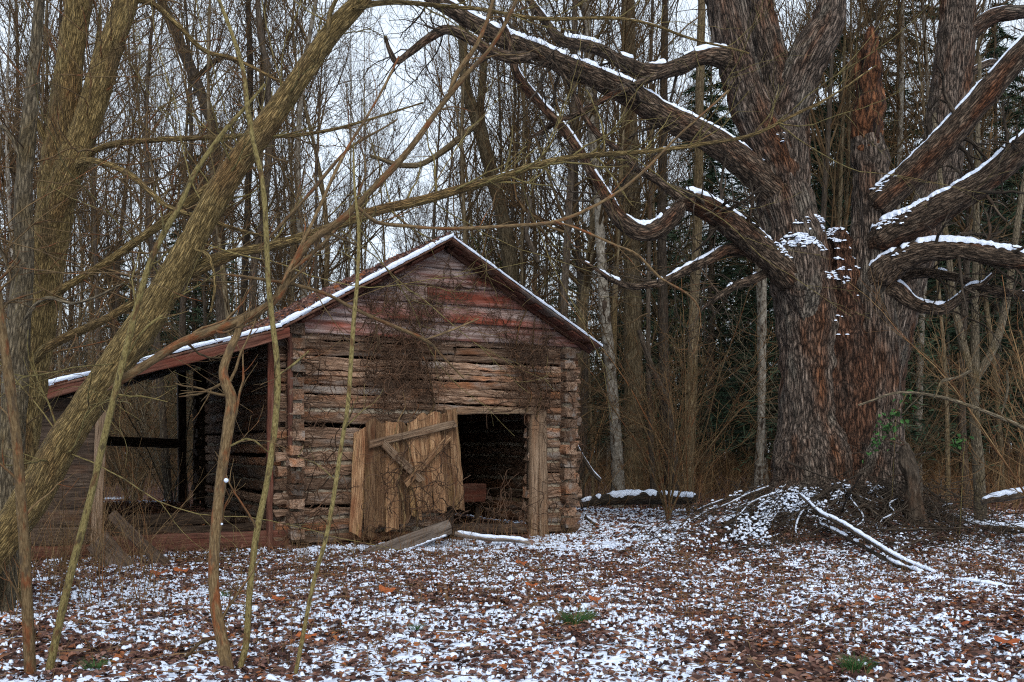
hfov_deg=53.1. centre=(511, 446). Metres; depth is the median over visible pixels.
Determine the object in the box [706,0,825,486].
bare tree
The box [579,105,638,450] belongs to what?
bare tree
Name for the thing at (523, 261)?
bare shrub
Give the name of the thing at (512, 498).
bare shrub
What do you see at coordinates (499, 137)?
bare tree
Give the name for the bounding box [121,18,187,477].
bare tree
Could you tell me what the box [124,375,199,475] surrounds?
bare shrub
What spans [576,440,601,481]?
leaning branch
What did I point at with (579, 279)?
bare tree
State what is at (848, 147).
bare tree
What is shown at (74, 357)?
bare shrub
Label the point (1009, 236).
evergreen tree
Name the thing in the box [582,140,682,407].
bare tree
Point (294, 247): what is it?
bare tree
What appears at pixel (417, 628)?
grass tuft
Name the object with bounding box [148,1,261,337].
leaning dark tree
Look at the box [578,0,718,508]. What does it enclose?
bare tree
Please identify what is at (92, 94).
forked tree
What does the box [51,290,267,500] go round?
bare shrub
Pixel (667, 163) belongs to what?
bare tree
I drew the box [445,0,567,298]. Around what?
bare tree
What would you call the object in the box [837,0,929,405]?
bare tree
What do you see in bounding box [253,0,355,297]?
bare tree
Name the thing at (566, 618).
grass tuft
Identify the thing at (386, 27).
sky
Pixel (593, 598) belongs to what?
fallen leaf
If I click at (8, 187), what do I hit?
bare tree
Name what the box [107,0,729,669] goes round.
crooked sapling
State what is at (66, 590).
pale sapling
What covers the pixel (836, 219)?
bare tree
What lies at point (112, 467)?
bare shrub
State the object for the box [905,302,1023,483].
bare shrub
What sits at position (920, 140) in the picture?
bare tree
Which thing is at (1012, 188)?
bare tree
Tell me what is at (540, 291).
bare tree
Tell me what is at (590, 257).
bare tree
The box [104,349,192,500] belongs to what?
bare shrub
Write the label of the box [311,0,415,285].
bare tree
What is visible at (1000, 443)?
bare tree
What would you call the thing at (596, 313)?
bare tree
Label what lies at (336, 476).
thin sapling
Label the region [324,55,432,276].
bare tree
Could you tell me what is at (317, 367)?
climbing vine
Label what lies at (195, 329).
bare shrub
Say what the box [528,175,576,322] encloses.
bare tree
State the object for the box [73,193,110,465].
bare tree
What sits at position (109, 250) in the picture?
bare tree
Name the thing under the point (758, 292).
pale pole tree
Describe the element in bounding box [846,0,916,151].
bare tree
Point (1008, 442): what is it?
evergreen tree
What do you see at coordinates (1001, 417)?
arching sapling
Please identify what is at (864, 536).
fallen pole
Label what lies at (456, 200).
bare tree
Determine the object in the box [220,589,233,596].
grass tuft
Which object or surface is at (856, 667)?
grass tuft
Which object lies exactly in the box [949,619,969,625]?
fallen leaf
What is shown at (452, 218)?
bare tree
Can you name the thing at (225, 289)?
bare tree
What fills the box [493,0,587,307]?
bare tree
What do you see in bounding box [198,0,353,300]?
bare tree
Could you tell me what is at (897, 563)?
fallen pole
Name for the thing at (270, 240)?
bare tree
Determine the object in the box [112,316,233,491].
bare shrub
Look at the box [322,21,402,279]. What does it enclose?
bare tree
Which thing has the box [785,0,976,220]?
bare tree
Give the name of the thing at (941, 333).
bare tree
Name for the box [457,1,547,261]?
bare tree
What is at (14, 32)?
bare tree
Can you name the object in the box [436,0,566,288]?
bare tree
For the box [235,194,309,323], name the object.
bare tree
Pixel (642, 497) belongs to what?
fallen log
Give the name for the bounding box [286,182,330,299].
bare tree
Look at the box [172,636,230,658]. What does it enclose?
fallen twig
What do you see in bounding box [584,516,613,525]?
fallen branch
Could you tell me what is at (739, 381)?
bare shrub
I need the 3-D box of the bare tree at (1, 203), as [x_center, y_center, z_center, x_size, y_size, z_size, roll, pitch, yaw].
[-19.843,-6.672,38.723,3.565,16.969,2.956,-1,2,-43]
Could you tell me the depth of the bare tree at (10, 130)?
32.48 m
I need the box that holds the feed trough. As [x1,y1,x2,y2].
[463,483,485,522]
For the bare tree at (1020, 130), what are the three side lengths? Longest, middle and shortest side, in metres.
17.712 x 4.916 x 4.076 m
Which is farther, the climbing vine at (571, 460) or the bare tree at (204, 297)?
the bare tree at (204, 297)
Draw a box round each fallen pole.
[454,530,529,544]
[798,493,935,571]
[817,522,923,571]
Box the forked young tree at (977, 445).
[910,56,1023,520]
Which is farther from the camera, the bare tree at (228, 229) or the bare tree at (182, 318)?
the bare tree at (228, 229)
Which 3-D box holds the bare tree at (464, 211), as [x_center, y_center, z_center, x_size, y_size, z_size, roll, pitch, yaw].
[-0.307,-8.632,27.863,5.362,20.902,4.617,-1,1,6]
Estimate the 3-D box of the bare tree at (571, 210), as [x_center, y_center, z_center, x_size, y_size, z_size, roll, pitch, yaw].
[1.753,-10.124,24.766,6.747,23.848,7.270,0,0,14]
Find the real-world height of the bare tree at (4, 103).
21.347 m
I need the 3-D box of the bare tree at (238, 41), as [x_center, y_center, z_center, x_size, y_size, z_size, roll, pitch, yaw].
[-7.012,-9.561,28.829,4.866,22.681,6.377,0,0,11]
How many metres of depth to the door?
16.53 m
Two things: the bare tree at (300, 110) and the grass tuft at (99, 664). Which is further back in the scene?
the bare tree at (300, 110)
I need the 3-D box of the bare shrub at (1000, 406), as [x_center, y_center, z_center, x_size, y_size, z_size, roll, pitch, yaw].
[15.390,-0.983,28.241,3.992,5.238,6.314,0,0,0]
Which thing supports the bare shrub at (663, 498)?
on the ground
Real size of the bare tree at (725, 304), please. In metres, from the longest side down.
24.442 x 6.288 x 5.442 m
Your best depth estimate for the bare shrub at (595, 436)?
30.48 m
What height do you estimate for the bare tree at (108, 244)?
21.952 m
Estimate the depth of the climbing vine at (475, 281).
17.29 m
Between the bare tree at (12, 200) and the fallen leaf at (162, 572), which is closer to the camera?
the fallen leaf at (162, 572)
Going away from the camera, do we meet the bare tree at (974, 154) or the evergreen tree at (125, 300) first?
the bare tree at (974, 154)
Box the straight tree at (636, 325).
[613,0,653,490]
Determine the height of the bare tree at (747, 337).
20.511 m
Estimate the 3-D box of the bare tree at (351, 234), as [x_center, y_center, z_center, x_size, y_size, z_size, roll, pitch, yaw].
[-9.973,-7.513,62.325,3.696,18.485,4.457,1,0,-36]
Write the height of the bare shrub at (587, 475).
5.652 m
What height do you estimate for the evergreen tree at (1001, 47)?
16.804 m
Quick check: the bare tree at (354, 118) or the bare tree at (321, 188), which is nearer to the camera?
the bare tree at (321, 188)
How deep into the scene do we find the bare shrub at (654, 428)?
34.53 m
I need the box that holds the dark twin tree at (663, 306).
[639,0,700,490]
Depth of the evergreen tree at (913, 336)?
39.31 m
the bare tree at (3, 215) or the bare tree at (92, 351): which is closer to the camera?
the bare tree at (92, 351)
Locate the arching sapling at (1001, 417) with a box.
[858,351,1023,429]
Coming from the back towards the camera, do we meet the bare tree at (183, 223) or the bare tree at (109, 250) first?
the bare tree at (109, 250)
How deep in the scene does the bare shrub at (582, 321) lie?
24.46 m
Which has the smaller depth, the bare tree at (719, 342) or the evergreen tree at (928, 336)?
the evergreen tree at (928, 336)
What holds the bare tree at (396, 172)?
on the ground
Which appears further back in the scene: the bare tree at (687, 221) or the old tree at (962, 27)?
the bare tree at (687, 221)
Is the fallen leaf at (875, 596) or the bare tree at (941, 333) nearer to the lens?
the fallen leaf at (875, 596)
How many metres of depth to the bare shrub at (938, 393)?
29.04 m
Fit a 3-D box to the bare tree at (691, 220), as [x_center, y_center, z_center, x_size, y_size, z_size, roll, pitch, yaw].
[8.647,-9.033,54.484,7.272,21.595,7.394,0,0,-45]
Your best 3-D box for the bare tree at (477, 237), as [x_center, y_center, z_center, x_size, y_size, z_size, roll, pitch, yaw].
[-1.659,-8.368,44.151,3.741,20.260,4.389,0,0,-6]
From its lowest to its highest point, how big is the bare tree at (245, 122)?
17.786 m
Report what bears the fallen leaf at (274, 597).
on the ground
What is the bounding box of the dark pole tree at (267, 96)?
[238,0,285,325]
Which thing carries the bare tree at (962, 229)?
on the ground
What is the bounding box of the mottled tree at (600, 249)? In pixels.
[561,0,644,508]
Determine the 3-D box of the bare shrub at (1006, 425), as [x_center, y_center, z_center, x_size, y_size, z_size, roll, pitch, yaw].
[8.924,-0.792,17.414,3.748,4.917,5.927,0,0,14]
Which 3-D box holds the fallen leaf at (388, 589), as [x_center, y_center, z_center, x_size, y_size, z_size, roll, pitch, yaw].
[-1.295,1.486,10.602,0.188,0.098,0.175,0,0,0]
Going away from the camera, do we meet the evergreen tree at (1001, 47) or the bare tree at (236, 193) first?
the evergreen tree at (1001, 47)
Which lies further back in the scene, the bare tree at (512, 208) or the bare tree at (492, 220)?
the bare tree at (492, 220)
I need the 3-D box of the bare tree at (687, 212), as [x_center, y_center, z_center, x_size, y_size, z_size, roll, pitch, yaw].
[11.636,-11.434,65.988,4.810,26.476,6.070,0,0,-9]
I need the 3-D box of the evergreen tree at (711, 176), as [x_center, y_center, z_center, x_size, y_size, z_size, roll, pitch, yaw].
[7.247,-6.571,35.922,8.552,16.879,8.254,0,0,30]
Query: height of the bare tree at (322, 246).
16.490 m
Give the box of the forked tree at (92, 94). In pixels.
[0,0,455,599]
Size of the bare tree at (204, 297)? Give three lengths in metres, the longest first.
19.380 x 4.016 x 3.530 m
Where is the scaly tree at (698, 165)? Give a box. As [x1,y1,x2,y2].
[669,0,738,491]
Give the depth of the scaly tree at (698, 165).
27.89 m
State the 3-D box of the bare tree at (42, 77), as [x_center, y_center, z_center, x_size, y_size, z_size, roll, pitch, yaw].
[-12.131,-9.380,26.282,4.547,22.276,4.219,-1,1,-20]
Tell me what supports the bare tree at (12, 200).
on the ground
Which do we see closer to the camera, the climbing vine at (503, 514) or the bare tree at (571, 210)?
the climbing vine at (503, 514)
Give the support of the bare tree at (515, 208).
on the ground
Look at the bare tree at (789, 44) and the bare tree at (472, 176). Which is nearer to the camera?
the bare tree at (789, 44)
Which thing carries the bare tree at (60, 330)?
on the ground
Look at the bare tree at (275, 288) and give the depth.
65.72 m
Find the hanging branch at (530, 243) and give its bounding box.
[522,192,539,262]
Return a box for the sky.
[0,0,1023,443]
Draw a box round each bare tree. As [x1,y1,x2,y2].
[0,0,76,376]
[0,0,80,297]
[0,0,105,405]
[0,0,108,376]
[0,0,130,378]
[0,0,136,375]
[0,0,158,327]
[0,0,170,372]
[0,0,170,500]
[0,3,54,293]
[0,73,23,293]
[0,85,12,302]
[0,101,37,310]
[0,147,67,362]
[5,75,187,478]
[36,53,109,371]
[40,0,163,413]
[54,0,198,483]
[57,243,84,371]
[58,141,107,375]
[62,0,164,370]
[65,0,174,486]
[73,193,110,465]
[75,177,165,346]
[77,0,239,499]
[85,2,142,484]
[88,1,196,480]
[94,10,177,450]
[99,186,169,347]
[105,0,311,504]
[108,144,174,457]
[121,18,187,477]
[122,3,214,430]
[124,0,323,320]
[129,0,257,471]
[135,0,381,318]
[136,0,243,433]
[149,0,321,425]
[156,72,256,427]
[162,169,242,338]
[177,124,230,338]
[180,44,282,315]
[182,0,508,297]
[188,14,295,326]
[188,87,251,326]
[193,0,347,309]
[195,1,341,309]
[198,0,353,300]
[209,202,258,311]
[226,142,289,323]
[231,6,321,310]
[233,150,302,320]
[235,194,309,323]
[251,0,365,314]
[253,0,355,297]
[257,221,307,312]
[258,0,352,304]
[262,66,339,316]
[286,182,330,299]
[295,186,345,289]
[304,83,416,283]
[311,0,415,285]
[319,162,391,284]
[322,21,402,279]
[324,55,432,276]
[329,0,400,272]
[329,173,381,283]
[368,37,516,262]
[368,87,430,251]
[377,2,519,252]
[384,0,555,257]
[385,130,442,252]
[399,0,696,500]
[402,0,563,398]
[402,179,461,243]
[407,178,431,245]
[424,158,485,253]
[427,0,602,320]
[430,34,501,260]
[430,162,482,241]
[430,202,480,238]
[433,0,549,292]
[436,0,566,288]
[442,63,498,256]
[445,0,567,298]
[446,0,585,497]
[451,0,656,500]
[454,0,601,501]
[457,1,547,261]
[468,168,538,283]
[469,0,698,441]
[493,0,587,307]
[497,116,540,288]
[501,0,638,496]
[511,64,568,317]
[515,0,705,505]
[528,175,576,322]
[530,7,681,464]
[549,132,591,321]
[551,0,619,439]
[565,104,622,468]
[570,196,597,326]
[572,167,640,476]
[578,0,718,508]
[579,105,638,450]
[581,0,697,484]
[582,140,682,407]
[585,26,703,438]
[608,7,689,435]
[610,0,728,441]
[612,16,693,403]
[622,55,724,443]
[637,86,741,404]
[651,79,735,475]
[656,103,717,463]
[658,0,730,483]
[661,105,687,457]
[667,193,735,466]
[669,68,725,394]
[697,0,869,497]
[703,171,754,468]
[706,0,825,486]
[722,132,773,476]
[734,0,831,294]
[766,0,904,378]
[766,2,888,392]
[772,0,930,328]
[775,0,1023,494]
[779,0,898,232]
[780,0,960,394]
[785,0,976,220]
[788,0,855,203]
[810,1,888,172]
[830,0,935,412]
[834,3,937,142]
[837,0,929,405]
[839,0,1023,505]
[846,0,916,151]
[847,0,1023,507]
[880,0,1022,485]
[884,0,1023,490]
[887,46,966,449]
[890,0,987,476]
[950,137,1013,457]
[971,88,1012,427]
[980,86,1019,437]
[981,74,1023,310]
[982,0,1023,446]
[993,1,1023,437]
[997,31,1023,347]
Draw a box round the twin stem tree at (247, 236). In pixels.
[238,0,278,327]
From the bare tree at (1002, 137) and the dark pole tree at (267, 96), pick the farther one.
the bare tree at (1002, 137)
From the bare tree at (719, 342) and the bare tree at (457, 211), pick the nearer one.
the bare tree at (457, 211)
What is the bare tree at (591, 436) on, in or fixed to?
on the ground
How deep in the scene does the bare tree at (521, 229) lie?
27.12 m
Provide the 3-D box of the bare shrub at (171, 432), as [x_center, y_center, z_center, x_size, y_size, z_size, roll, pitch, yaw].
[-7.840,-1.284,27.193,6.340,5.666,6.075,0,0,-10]
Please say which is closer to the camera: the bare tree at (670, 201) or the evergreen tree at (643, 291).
the evergreen tree at (643, 291)
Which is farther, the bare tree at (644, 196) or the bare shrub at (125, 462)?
the bare tree at (644, 196)
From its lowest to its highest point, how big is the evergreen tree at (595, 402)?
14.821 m
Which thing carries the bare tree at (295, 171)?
on the ground
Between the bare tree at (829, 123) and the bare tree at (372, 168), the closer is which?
the bare tree at (829, 123)
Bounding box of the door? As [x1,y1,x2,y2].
[349,408,464,537]
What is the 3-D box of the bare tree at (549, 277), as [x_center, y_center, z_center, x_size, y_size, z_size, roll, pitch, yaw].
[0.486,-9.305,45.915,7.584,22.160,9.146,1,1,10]
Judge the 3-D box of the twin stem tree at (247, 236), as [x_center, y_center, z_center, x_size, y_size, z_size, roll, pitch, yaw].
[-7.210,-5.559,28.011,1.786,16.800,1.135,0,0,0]
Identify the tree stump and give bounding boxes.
[885,432,928,526]
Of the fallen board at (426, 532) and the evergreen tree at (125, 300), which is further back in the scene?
the evergreen tree at (125, 300)
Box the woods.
[0,197,1012,474]
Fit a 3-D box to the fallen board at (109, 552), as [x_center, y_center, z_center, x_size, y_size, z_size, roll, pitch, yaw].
[-5.327,1.534,13.739,1.035,0.781,0.232,0,0,36]
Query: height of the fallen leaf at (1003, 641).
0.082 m
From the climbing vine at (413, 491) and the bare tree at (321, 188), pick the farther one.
the bare tree at (321, 188)
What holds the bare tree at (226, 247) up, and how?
on the ground
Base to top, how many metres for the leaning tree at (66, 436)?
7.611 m
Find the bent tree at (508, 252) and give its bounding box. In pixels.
[366,0,531,498]
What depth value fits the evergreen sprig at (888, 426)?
15.90 m
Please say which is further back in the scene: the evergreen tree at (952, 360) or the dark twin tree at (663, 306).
the evergreen tree at (952, 360)
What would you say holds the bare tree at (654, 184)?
on the ground
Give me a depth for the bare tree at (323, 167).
35.87 m
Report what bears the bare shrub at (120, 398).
on the ground
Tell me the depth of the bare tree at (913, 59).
39.80 m
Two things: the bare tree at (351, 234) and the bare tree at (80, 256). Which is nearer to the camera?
the bare tree at (80, 256)
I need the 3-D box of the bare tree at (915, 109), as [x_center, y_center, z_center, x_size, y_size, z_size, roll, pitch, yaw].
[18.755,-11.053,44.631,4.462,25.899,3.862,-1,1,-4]
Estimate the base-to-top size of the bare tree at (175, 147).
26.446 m
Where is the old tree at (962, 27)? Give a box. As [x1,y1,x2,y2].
[895,0,1023,405]
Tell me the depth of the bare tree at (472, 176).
52.88 m
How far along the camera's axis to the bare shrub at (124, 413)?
35.93 m
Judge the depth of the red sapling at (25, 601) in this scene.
7.02 m
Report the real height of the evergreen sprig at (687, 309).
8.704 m
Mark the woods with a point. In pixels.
(552, 305)
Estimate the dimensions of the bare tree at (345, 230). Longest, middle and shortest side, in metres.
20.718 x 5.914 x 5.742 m
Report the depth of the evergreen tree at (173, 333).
59.60 m
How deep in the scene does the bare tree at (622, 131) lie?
25.22 m
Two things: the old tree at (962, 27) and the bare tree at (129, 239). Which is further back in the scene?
the bare tree at (129, 239)
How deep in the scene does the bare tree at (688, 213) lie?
44.89 m
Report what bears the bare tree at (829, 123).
on the ground
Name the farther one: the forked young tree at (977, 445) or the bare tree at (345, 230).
the bare tree at (345, 230)
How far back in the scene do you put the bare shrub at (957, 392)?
14.94 m
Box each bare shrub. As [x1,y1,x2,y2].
[0,272,196,501]
[0,273,137,380]
[0,311,180,420]
[2,256,243,500]
[5,282,145,388]
[5,305,196,500]
[49,323,91,375]
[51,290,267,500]
[53,348,173,469]
[54,326,170,468]
[54,330,117,377]
[63,375,165,457]
[85,343,192,484]
[89,312,192,462]
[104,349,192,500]
[111,345,191,487]
[111,376,192,491]
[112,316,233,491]
[117,376,192,481]
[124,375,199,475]
[141,226,303,449]
[173,314,212,341]
[424,131,632,500]
[441,188,664,499]
[446,301,610,500]
[522,267,777,519]
[532,269,691,488]
[542,232,778,516]
[551,286,645,486]
[596,365,703,484]
[600,355,715,505]
[678,229,987,449]
[732,365,780,461]
[752,286,1023,458]
[849,263,1023,495]
[902,341,996,464]
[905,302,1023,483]
[906,348,985,450]
[926,328,1023,497]
[956,354,1023,461]
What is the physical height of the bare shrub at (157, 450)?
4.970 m
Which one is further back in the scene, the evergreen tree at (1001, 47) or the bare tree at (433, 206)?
the bare tree at (433, 206)
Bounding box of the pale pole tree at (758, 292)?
[721,199,770,485]
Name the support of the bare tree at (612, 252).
on the ground
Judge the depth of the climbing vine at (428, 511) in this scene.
16.48 m
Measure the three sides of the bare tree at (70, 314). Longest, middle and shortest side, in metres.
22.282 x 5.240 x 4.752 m
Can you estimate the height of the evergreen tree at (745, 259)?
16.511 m
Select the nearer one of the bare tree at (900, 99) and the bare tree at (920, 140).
the bare tree at (900, 99)
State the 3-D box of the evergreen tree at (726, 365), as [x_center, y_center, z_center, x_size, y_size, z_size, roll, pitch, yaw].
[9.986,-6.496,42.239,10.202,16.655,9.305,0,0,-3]
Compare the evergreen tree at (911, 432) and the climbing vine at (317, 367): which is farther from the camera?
the evergreen tree at (911, 432)
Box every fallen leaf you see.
[147,569,167,576]
[174,567,188,571]
[271,595,284,600]
[296,631,316,639]
[379,585,395,594]
[589,595,601,602]
[873,595,889,599]
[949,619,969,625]
[993,635,1019,646]
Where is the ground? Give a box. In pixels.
[0,456,1023,681]
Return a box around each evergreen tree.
[54,242,171,457]
[116,226,202,463]
[117,151,266,479]
[531,217,619,446]
[568,220,678,468]
[587,194,750,458]
[607,37,780,492]
[655,174,778,446]
[657,284,741,471]
[677,115,969,470]
[699,209,777,468]
[703,0,1023,451]
[704,267,778,446]
[707,27,1004,467]
[732,118,969,451]
[907,0,1023,491]
[907,101,1023,486]
[909,172,1023,486]
[909,210,1014,478]
[912,283,987,472]
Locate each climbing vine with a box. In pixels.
[277,303,387,547]
[313,255,488,433]
[339,419,475,548]
[389,253,528,351]
[395,308,541,532]
[451,469,558,538]
[464,293,585,443]
[523,358,585,529]
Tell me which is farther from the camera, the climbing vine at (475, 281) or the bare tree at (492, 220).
the bare tree at (492, 220)
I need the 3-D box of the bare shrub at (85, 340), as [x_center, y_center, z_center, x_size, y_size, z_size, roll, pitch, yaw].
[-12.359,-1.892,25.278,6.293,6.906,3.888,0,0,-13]
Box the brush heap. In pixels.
[571,441,1023,571]
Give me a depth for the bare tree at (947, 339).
32.98 m
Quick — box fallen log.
[579,489,697,507]
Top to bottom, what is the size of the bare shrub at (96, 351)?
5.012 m
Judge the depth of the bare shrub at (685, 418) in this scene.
22.76 m
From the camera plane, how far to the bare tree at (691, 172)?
42.30 m
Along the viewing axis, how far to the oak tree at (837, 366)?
16.46 m
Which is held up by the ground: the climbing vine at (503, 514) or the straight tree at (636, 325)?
the straight tree at (636, 325)
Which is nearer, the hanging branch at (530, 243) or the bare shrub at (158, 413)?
the hanging branch at (530, 243)
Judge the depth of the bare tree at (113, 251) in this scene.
47.41 m
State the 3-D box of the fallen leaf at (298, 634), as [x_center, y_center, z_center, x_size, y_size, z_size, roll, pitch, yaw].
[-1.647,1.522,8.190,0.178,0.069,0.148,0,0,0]
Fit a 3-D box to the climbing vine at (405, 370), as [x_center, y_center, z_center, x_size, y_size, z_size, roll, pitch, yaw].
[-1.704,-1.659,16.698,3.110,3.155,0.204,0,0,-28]
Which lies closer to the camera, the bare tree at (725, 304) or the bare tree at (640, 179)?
the bare tree at (640, 179)
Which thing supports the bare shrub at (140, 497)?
on the ground
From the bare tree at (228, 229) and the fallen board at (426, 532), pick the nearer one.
the fallen board at (426, 532)
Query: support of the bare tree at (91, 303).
on the ground
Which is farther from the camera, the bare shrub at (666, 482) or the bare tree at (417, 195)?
the bare tree at (417, 195)
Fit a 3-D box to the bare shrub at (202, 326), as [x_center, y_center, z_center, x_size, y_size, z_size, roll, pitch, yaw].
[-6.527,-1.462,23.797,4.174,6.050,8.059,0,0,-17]
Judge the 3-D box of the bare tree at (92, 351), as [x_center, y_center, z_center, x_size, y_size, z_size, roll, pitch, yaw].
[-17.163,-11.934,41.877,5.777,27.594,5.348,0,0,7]
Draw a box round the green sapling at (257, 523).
[202,0,348,667]
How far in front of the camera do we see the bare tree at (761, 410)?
26.39 m
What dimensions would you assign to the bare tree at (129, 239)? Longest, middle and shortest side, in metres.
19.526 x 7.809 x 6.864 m
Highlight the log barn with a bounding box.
[31,232,602,558]
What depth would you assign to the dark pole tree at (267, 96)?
25.93 m
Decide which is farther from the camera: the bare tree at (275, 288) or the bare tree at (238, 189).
the bare tree at (275, 288)
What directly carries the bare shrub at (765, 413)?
on the ground
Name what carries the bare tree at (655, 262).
on the ground
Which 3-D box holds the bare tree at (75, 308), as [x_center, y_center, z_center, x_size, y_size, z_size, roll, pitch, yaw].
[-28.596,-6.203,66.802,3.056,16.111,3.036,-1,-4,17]
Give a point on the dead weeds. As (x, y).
(102, 553)
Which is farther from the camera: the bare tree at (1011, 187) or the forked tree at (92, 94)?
the bare tree at (1011, 187)
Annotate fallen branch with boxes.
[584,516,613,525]
[949,513,1023,532]
[949,577,1021,588]
[980,487,1023,504]
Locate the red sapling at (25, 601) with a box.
[0,252,84,673]
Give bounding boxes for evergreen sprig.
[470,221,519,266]
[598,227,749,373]
[862,389,925,510]
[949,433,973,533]
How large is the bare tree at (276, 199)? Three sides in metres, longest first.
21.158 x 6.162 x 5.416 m
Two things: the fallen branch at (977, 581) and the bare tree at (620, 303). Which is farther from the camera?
the bare tree at (620, 303)
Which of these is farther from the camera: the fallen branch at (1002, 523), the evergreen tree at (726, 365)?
the evergreen tree at (726, 365)
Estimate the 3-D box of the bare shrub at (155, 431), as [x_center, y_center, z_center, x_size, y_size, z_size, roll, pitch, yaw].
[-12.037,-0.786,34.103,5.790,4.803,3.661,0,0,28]
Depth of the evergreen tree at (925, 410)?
57.84 m
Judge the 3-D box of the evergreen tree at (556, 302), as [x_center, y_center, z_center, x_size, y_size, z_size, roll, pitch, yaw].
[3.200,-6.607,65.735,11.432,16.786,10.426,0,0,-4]
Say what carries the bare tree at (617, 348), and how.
on the ground
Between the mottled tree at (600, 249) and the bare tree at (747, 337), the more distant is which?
the bare tree at (747, 337)
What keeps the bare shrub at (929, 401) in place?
on the ground
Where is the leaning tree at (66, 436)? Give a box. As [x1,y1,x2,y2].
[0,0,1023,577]
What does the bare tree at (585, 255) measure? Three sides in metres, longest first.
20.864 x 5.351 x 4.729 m
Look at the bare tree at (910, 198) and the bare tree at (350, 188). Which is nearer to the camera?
the bare tree at (910, 198)
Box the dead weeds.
[0,429,1023,681]
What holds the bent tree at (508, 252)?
on the ground
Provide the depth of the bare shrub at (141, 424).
34.08 m
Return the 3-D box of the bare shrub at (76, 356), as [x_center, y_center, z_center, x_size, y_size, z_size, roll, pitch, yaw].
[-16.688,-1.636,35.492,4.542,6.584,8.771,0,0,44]
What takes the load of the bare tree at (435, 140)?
on the ground
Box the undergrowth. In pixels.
[104,370,1023,521]
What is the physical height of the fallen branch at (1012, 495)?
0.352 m
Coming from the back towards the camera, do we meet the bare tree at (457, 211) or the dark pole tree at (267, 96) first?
the bare tree at (457, 211)
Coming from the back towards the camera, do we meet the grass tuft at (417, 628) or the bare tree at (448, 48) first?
the bare tree at (448, 48)
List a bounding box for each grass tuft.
[74,658,112,669]
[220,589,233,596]
[408,622,426,629]
[553,606,599,624]
[833,652,881,673]
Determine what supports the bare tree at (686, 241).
on the ground
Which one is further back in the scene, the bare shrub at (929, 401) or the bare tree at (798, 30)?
the bare tree at (798, 30)
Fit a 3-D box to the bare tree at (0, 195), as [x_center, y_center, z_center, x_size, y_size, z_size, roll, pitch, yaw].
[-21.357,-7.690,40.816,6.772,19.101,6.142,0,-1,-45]
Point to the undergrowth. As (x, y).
(603, 473)
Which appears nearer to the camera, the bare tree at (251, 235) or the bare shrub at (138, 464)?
the bare shrub at (138, 464)
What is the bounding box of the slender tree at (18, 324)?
[0,0,342,612]
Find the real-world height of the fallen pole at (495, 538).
0.224 m
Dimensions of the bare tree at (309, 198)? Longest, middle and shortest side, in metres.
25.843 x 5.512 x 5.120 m
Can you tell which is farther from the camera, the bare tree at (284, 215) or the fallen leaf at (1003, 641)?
the bare tree at (284, 215)
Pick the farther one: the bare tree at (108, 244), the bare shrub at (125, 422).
the bare tree at (108, 244)
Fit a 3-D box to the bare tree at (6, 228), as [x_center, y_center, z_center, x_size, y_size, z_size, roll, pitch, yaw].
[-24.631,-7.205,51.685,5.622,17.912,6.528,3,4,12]
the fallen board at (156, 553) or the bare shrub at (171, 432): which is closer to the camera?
the fallen board at (156, 553)
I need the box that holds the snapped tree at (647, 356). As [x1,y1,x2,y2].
[637,329,691,508]
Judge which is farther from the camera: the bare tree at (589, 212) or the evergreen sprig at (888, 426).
the bare tree at (589, 212)
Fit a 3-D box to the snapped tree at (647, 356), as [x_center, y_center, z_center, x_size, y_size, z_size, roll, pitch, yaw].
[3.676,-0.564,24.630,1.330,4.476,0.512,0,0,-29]
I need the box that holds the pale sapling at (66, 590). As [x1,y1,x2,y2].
[45,83,265,669]
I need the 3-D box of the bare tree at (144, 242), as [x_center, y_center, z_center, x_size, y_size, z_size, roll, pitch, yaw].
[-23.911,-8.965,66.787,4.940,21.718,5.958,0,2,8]
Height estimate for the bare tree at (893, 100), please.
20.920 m
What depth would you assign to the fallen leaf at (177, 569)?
12.82 m
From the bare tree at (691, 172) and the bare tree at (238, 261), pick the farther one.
the bare tree at (238, 261)
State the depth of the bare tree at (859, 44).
40.83 m
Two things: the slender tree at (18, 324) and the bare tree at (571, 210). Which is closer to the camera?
the slender tree at (18, 324)
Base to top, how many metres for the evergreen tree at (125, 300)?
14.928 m
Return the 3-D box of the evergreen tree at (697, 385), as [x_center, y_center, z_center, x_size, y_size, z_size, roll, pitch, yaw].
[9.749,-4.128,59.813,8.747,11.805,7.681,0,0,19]
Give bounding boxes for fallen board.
[86,530,134,566]
[107,510,169,563]
[363,520,451,551]
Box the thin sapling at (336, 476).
[294,137,383,673]
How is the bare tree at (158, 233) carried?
on the ground
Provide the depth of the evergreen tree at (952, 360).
47.84 m
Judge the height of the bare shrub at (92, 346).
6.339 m
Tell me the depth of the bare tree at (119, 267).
40.69 m
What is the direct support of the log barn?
on the ground
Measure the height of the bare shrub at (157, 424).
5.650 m
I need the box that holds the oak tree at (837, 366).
[329,0,1023,506]
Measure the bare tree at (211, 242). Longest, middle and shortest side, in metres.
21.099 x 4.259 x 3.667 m
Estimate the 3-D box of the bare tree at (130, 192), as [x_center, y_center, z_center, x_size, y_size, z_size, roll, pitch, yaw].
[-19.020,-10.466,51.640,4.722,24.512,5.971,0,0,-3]

